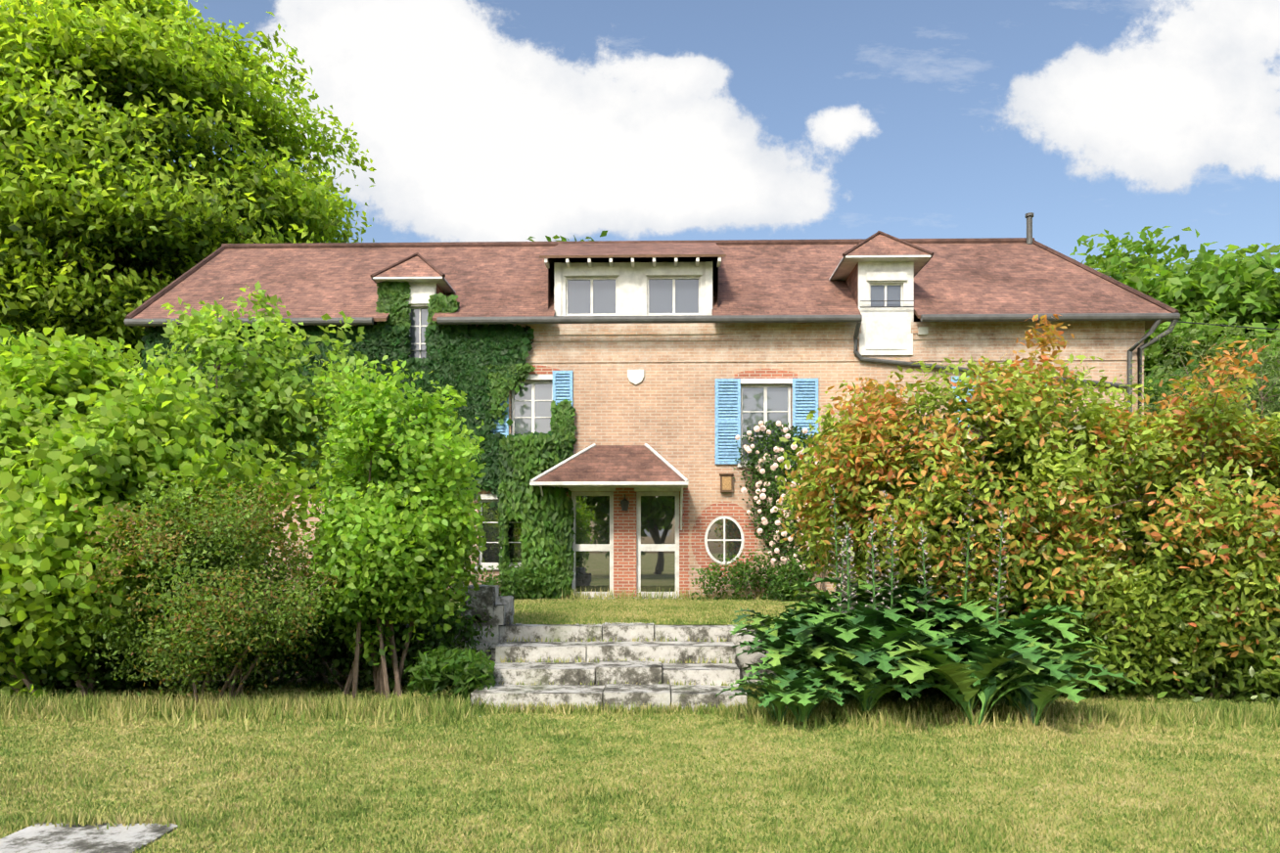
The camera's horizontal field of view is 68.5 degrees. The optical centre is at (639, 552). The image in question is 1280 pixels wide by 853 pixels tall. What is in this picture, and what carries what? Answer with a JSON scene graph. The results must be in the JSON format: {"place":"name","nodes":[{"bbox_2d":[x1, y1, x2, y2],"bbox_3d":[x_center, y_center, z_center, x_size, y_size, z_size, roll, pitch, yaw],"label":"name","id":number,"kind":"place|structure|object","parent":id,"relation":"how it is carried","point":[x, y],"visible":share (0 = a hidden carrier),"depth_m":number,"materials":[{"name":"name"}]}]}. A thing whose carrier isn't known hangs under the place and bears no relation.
{"place":"outdoors","nodes":[
{"label":"outdoors","id":0,"kind":"place"},
{"bbox_2d":[0,0,376,375],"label":"tall tree","id":1,"kind":"object","parent":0,"point":[167,54],"depth_m":29.63,"materials":[{"name":"green plant"}]},
{"bbox_2d":[440,597,794,625],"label":"terrace grass","id":2,"kind":"structure","parent":0,"point":[609,608],"depth_m":14.90,"materials":[{"name":"green plant"}]},
{"bbox_2d":[0,598,1264,686],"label":"ground","id":3,"kind":"structure","parent":0,"point":[742,660],"depth_m":11.99,"materials":[{"name":"green plant"}]},
{"bbox_2d":[0,323,37,364],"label":"shrub","id":4,"kind":"object","parent":3,"relation":"on","point":[8,348],"visible":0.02,"depth_m":26.64,"materials":[{"name":"green plant"}]},
{"bbox_2d":[94,350,144,386],"bbox_3d":[-13.623,-2.026,24.684,6.956,5.998,6.790,0,0,1],"label":"shrub","id":5,"kind":"object","parent":3,"relation":"on","point":[142,360],"depth_m":23.65,"materials":[{"name":"green plant"}]},
{"bbox_2d":[128,280,371,504],"bbox_3d":[-5.849,-1.562,14.188,3.606,5.015,2.915,0,0,1],"label":"spindly tree","id":6,"kind":"object","parent":3,"relation":"on","point":[266,398],"depth_m":13.60,"materials":[{"name":"green plant"}]},
{"bbox_2d":[473,556,552,599],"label":"plants","id":7,"kind":"object","parent":3,"relation":"on","point":[495,579],"depth_m":18.29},
{"bbox_2d":[496,431,575,599],"bbox_3d":[-2.091,-0.698,18.605,1.602,3.344,0.777,0,0,1],"label":"vine","id":8,"kind":"object","parent":3,"relation":"on","point":[546,520],"visible":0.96,"depth_m":18.47,"materials":[{"name":"green plant"}]},
{"bbox_2d":[526,230,607,241],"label":"tree","id":9,"kind":"object","parent":3,"relation":"on","point":[603,233],"depth_m":46.21,"materials":[{"name":"green plant"}]},
{"bbox_2d":[154,320,1144,598],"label":"house walls","id":10,"kind":"structure","parent":3,"relation":"on","point":[665,407],"depth_m":18.88,"materials":[{"name":"beige brick"}]},
{"bbox_2d":[140,323,574,507],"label":"ivy wall","id":11,"kind":"structure","parent":10,"relation":"attached to","point":[460,358],"depth_m":18.84,"materials":[{"name":"green plant"}]},
{"bbox_2d":[549,398,576,444],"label":"ivy","id":12,"kind":"object","parent":11,"relation":"attached to","point":[562,422],"visible":0.9,"depth_m":18.79,"materials":[{"name":"green plant"}]},
{"bbox_2d":[369,252,456,351],"bbox_3d":[-4.604,-5.154,19.720,1.500,2.122,2.072,0,0,1],"label":"dormer","id":13,"kind":"object","parent":10,"relation":"attached to","point":[417,270],"visible":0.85,"depth_m":18.95,"materials":[{"name":"brown tile"}]},
{"bbox_2d":[375,280,411,329],"bbox_3d":[-4.969,-4.956,18.945,0.749,1.112,0.227,0,0,1],"label":"ivy","id":14,"kind":"object","parent":13,"relation":"attached to","point":[392,301],"visible":0.94,"depth_m":18.90,"materials":[{"name":"green plant"}]},
{"bbox_2d":[406,287,435,304],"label":"dormer lintel","id":15,"kind":"structure","parent":13,"relation":"attached to","point":[419,296],"depth_m":18.94,"materials":[{"name":"white paint"}]},
{"bbox_2d":[409,307,429,358],"bbox_3d":[-4.463,-4.417,19.094,0.458,1.118,0.050,0,0,1],"label":"dormer window","id":16,"kind":"structure","parent":10,"relation":"attached to","point":[419,323],"depth_m":19.10,"materials":[{"name":"glass"}]},
{"bbox_2d":[426,292,459,330],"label":"ivy","id":17,"kind":"object","parent":10,"relation":"attached to","point":[439,302],"visible":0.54,"depth_m":18.88,"materials":[{"name":"green plant"}]},
{"bbox_2d":[490,397,508,437],"bbox_3d":[-2.854,-2.982,18.950,0.414,1.348,0.047,0,0,1],"label":"shutter","id":18,"kind":"object","parent":10,"relation":"attached to","point":[503,429],"visible":0.1,"depth_m":18.94,"materials":[{"name":"blue wood"}]},
{"bbox_2d":[479,500,522,566],"bbox_3d":[-2.789,-0.398,19.087,0.950,1.350,0.050,0,0,1],"label":"window","id":19,"kind":"structure","parent":10,"relation":"attached to","point":[490,528],"depth_m":19.09,"materials":[{"name":"white paint"}]},
{"bbox_2d":[485,363,535,429],"bbox_3d":[-2.586,-3.144,18.836,1.008,1.361,0.188,0,0,1],"label":"ivy","id":20,"kind":"object","parent":10,"relation":"attached to","point":[502,385],"visible":1,"depth_m":18.81,"materials":[{"name":"green plant"}]},
{"bbox_2d":[511,380,552,435],"bbox_3d":[-2.165,-2.901,19.073,0.876,1.159,0.050,0,0,1],"label":"window","id":21,"kind":"structure","parent":10,"relation":"attached to","point":[531,400],"depth_m":19.07,"materials":[{"name":"white paint"}]},
{"bbox_2d":[552,370,572,406],"bbox_3d":[-1.560,-2.982,18.921,0.414,1.348,0.047,0,0,1],"label":"shutter","id":22,"kind":"object","parent":10,"relation":"attached to","point":[562,386],"visible":0.42,"depth_m":18.91,"materials":[{"name":"blue wood"}]},
{"bbox_2d":[571,492,613,597],"bbox_3d":[-0.960,-0.162,19.046,0.862,2.137,0.050,0,0,1],"label":"door","id":23,"kind":"structure","parent":10,"relation":"attached to","point":[592,528],"depth_m":19.05,"materials":[{"name":"white paint"}]},
{"bbox_2d":[529,443,688,530],"bbox_3d":[-0.580,-1.324,18.448,3.040,1.745,1.004,0,0,1],"label":"door canopy","id":24,"kind":"object","parent":10,"relation":"attached to","point":[595,466],"visible":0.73,"depth_m":18.32,"materials":[{"name":"tile"}]},
{"bbox_2d":[620,494,629,510],"bbox_3d":[-0.291,-0.998,18.788,0.166,0.328,0.235,0,0,24],"label":"hanging lantern","id":25,"kind":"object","parent":10,"relation":"attached to","point":[624,502],"depth_m":18.70,"materials":[{"name":"black metal"}]},
{"bbox_2d":[539,242,726,323],"bbox_3d":[-0.108,-5.953,20.353,3.665,2.720,3.720,0,0,1],"label":"dormer","id":26,"kind":"object","parent":10,"relation":"on","point":[632,276],"visible":0.81,"depth_m":18.91,"materials":[{"name":"white paint"}]},
{"bbox_2d":[565,276,617,315],"bbox_3d":[-0.973,-5.165,19.041,1.051,0.782,0.120,0,0,1],"label":"dormer window","id":27,"kind":"structure","parent":26,"relation":"on","point":[591,296],"depth_m":19.01,"materials":[{"name":"glass"}]},
{"bbox_2d":[646,276,700,315],"bbox_3d":[0.684,-5.165,19.005,1.078,0.782,0.120,0,0,1],"label":"dormer window","id":28,"kind":"structure","parent":26,"relation":"on","point":[673,296],"depth_m":18.97,"materials":[{"name":"glass"}]},
{"bbox_2d":[265,374,1004,599],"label":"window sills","id":29,"kind":"structure","parent":10,"relation":"attached to","point":[743,381],"depth_m":18.89,"materials":[{"name":"white paint"}]},
{"bbox_2d":[627,369,643,384],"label":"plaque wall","id":30,"kind":"structure","parent":10,"relation":"attached to","point":[635,377],"depth_m":18.87,"materials":[{"name":"stone"}]},
{"bbox_2d":[125,237,1178,330],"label":"roof","id":31,"kind":"structure","parent":10,"relation":"on","point":[793,277],"depth_m":20.28,"materials":[{"name":"tile"}]},
{"bbox_2d":[1166,320,1279,330],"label":"power cable","id":32,"kind":"object","parent":31,"relation":"attached to","point":[1224,325],"visible":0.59,"depth_m":18.96,"materials":[{"name":"black metal"}]},
{"bbox_2d":[124,212,1180,500],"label":"gutters","id":33,"kind":"object","parent":10,"relation":"attached to","point":[1156,318],"visible":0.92,"depth_m":18.45,"materials":[{"name":"metal"}]},
{"bbox_2d":[636,492,679,597],"bbox_3d":[0.361,-0.162,19.017,0.862,2.137,0.050,0,0,1],"label":"door","id":34,"kind":"structure","parent":10,"relation":"attached to","point":[658,539],"depth_m":19.02,"materials":[{"name":"white paint"}]},
{"bbox_2d":[690,502,757,578],"bbox_3d":[1.692,-0.247,18.857,1.330,1.550,0.030,0,0,1],"label":"round window","id":35,"kind":"structure","parent":10,"relation":"attached to","point":[724,535],"depth_m":18.86,"materials":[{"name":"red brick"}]},
{"bbox_2d":[719,473,733,492],"bbox_3d":[1.731,-1.393,18.796,0.280,0.370,0.150,0,0,1],"label":"insect box","id":36,"kind":"object","parent":10,"relation":"attached to","point":[726,482],"visible":1,"depth_m":18.75,"materials":[{"name":"brown wood"}]},
{"bbox_2d":[714,378,740,464],"bbox_3d":[1.754,-2.625,18.847,0.522,1.711,0.047,0,0,1],"label":"shutter","id":37,"kind":"object","parent":10,"relation":"attached to","point":[727,411],"visible":0.92,"depth_m":18.84,"materials":[{"name":"blue wood"}]},
{"bbox_2d":[740,384,790,463],"bbox_3d":[2.530,-2.584,18.969,1.024,1.604,0.050,0,0,1],"label":"window","id":38,"kind":"structure","parent":10,"relation":"attached to","point":[764,403],"depth_m":18.97,"materials":[{"name":"glass"}]},
{"bbox_2d":[791,378,818,461],"bbox_3d":[3.303,-2.625,18.813,0.522,1.711,0.047,0,0,1],"label":"shutter","id":39,"kind":"object","parent":10,"relation":"attached to","point":[804,397],"visible":0.58,"depth_m":18.80,"materials":[{"name":"blue wood"}]},
{"bbox_2d":[828,230,933,322],"bbox_3d":[4.913,-5.581,19.768,1.791,2.016,2.596,0,0,1],"label":"dormer","id":40,"kind":"object","parent":10,"relation":"on","point":[880,251],"visible":0.96,"depth_m":18.78,"materials":[{"name":"white paint"}]},
{"bbox_2d":[869,283,902,309],"bbox_3d":[4.927,-5.131,18.901,0.674,0.526,0.120,0,0,1],"label":"dormer window","id":41,"kind":"structure","parent":40,"relation":"attached to","point":[886,292],"depth_m":18.87,"materials":[{"name":"glass"}]},
{"bbox_2d":[859,272,914,355],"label":"wall","id":42,"kind":"structure","parent":40,"relation":"attached to","point":[886,336],"depth_m":18.74,"materials":[{"name":"white paint"}]},
{"bbox_2d":[917,326,927,335],"bbox_3d":[5.638,-4.410,18.735,0.180,0.140,0.100,0,0,1],"label":"flood light","id":43,"kind":"object","parent":10,"relation":"attached to","point":[922,331],"visible":0.94,"depth_m":18.68,"materials":[{"name":"white paint"}]},
{"bbox_2d":[950,376,976,453],"bbox_3d":[6.449,-2.645,18.743,0.509,1.725,0.047,0,0,1],"label":"shutter frame","id":44,"kind":"object","parent":10,"relation":"attached to","point":[954,381],"visible":0.19,"depth_m":18.74,"materials":[{"name":"blue wood"}]},
{"bbox_2d":[690,548,822,600],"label":"plants","id":45,"kind":"object","parent":3,"relation":"on","point":[787,576],"depth_m":18.21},
{"bbox_2d":[732,419,858,573],"bbox_3d":[3.147,-1.113,18.556,2.605,3.050,0.603,0,0,1],"label":"climbing rose","id":46,"kind":"object","parent":3,"relation":"on","point":[771,427],"depth_m":18.58,"materials":[{"name":"white plant"}]},
{"bbox_2d":[774,314,1163,647],"bbox_3d":[3.945,-0.620,11.663,4.420,4.633,3.513,0,0,1],"label":"photinia bush","id":47,"kind":"object","parent":3,"relation":"on","point":[1025,441],"depth_m":10.80,"materials":[{"name":"green plant"}]},
{"bbox_2d":[1018,336,1279,696],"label":"photinia bush","id":48,"kind":"object","parent":3,"relation":"on","point":[1242,489],"depth_m":10.43,"materials":[{"name":"green plant"}]},
{"bbox_2d":[1069,226,1279,385],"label":"tree","id":49,"kind":"object","parent":3,"relation":"on","point":[1241,292],"depth_m":38.73,"materials":[{"name":"green plant"}]},
{"bbox_2d":[1114,305,1279,467],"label":"wispy shrub","id":50,"kind":"object","parent":3,"relation":"on","point":[1275,379],"depth_m":15.03,"materials":[{"name":"green plant"}]},
{"bbox_2d":[1143,356,1279,477],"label":"shrub","id":51,"kind":"object","parent":3,"relation":"on","point":[1159,388],"depth_m":29.12,"materials":[{"name":"green plant"}]},
{"bbox_2d":[0,682,1279,852],"bbox_3d":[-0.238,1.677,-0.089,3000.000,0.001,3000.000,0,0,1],"label":"ground","id":52,"kind":"structure","parent":0,"point":[598,794],"depth_m":6.98,"materials":[{"name":"green plant"}]},
{"bbox_2d":[0,822,177,852],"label":"stone slab","id":53,"kind":"object","parent":52,"relation":"on","point":[67,839],"visible":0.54,"depth_m":5.46,"materials":[{"name":"grey stone"}]},
{"bbox_2d":[0,584,225,698],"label":"shrub","id":54,"kind":"object","parent":52,"relation":"on","point":[107,681],"depth_m":10.99,"materials":[{"name":"green plant"}]},
{"bbox_2d":[0,324,328,698],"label":"hazel bush","id":55,"kind":"object","parent":52,"relation":"on","point":[64,416],"depth_m":10.23,"materials":[{"name":"green plant"}]},
{"bbox_2d":[59,468,351,705],"bbox_3d":[-4.596,0.418,10.037,2.984,2.540,2.270,0,0,1],"label":"bush","id":56,"kind":"object","parent":52,"relation":"on","point":[204,617],"depth_m":9.85,"materials":[{"name":"green plant"}]},
{"bbox_2d":[199,578,494,692],"bbox_3d":[-3.676,0.866,11.582,3.753,1.641,1.599,0,0,1],"label":"shrub","id":57,"kind":"object","parent":52,"relation":"on","point":[336,647],"depth_m":11.39,"materials":[{"name":"green plant"}]},
{"bbox_2d":[287,352,488,698],"bbox_3d":[-2.897,-0.274,11.017,2.351,3.925,2.790,0,0,1],"label":"tree","id":58,"kind":"object","parent":52,"relation":"on","point":[388,533],"depth_m":10.50,"materials":[{"name":"green plant"}]},
{"bbox_2d":[403,642,497,701],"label":"plants","id":59,"kind":"object","parent":52,"relation":"on","point":[463,669],"depth_m":10.34,"materials":[{"name":"green plant"}]},
{"bbox_2d":[454,584,514,660],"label":"stone wall","id":60,"kind":"structure","parent":52,"relation":"on","point":[499,610],"depth_m":11.84,"materials":[{"name":"stone"}]},
{"bbox_2d":[470,622,747,711],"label":"stone steps","id":61,"kind":"structure","parent":52,"relation":"on","point":[632,670],"depth_m":10.77,"materials":[{"name":"grey stone"}]},
{"bbox_2d":[0,586,1279,852],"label":"grass tufts","id":62,"kind":"object","parent":52,"relation":"on","point":[145,706],"depth_m":9.54,"materials":[{"name":"green plant"}]},
{"bbox_2d":[715,575,1137,725],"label":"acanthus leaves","id":63,"kind":"object","parent":52,"relation":"on","point":[959,656],"visible":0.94,"depth_m":9.38,"materials":[{"name":"green plant"}]},
{"bbox_2d":[828,485,1007,680],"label":"flower spikes","id":64,"kind":"object","parent":63,"relation":"attached to","point":[848,586],"visible":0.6,"depth_m":10.17,"materials":[{"name":"white plant"}]},
{"bbox_2d":[789,540,1279,705],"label":"hedge","id":65,"kind":"object","parent":52,"relation":"on","point":[1162,688],"depth_m":10.63,"materials":[{"name":"green plant"}]},
{"bbox_2d":[0,0,1279,541],"label":"sky","id":66,"kind":"structure","parent":0,"point":[477,120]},
{"bbox_2d":[724,461,825,599],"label":"climbing rose canes","id":67,"kind":"object","parent":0,"point":[823,586],"visible":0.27,"depth_m":18.70,"materials":[{"name":"plant"}]}
]}

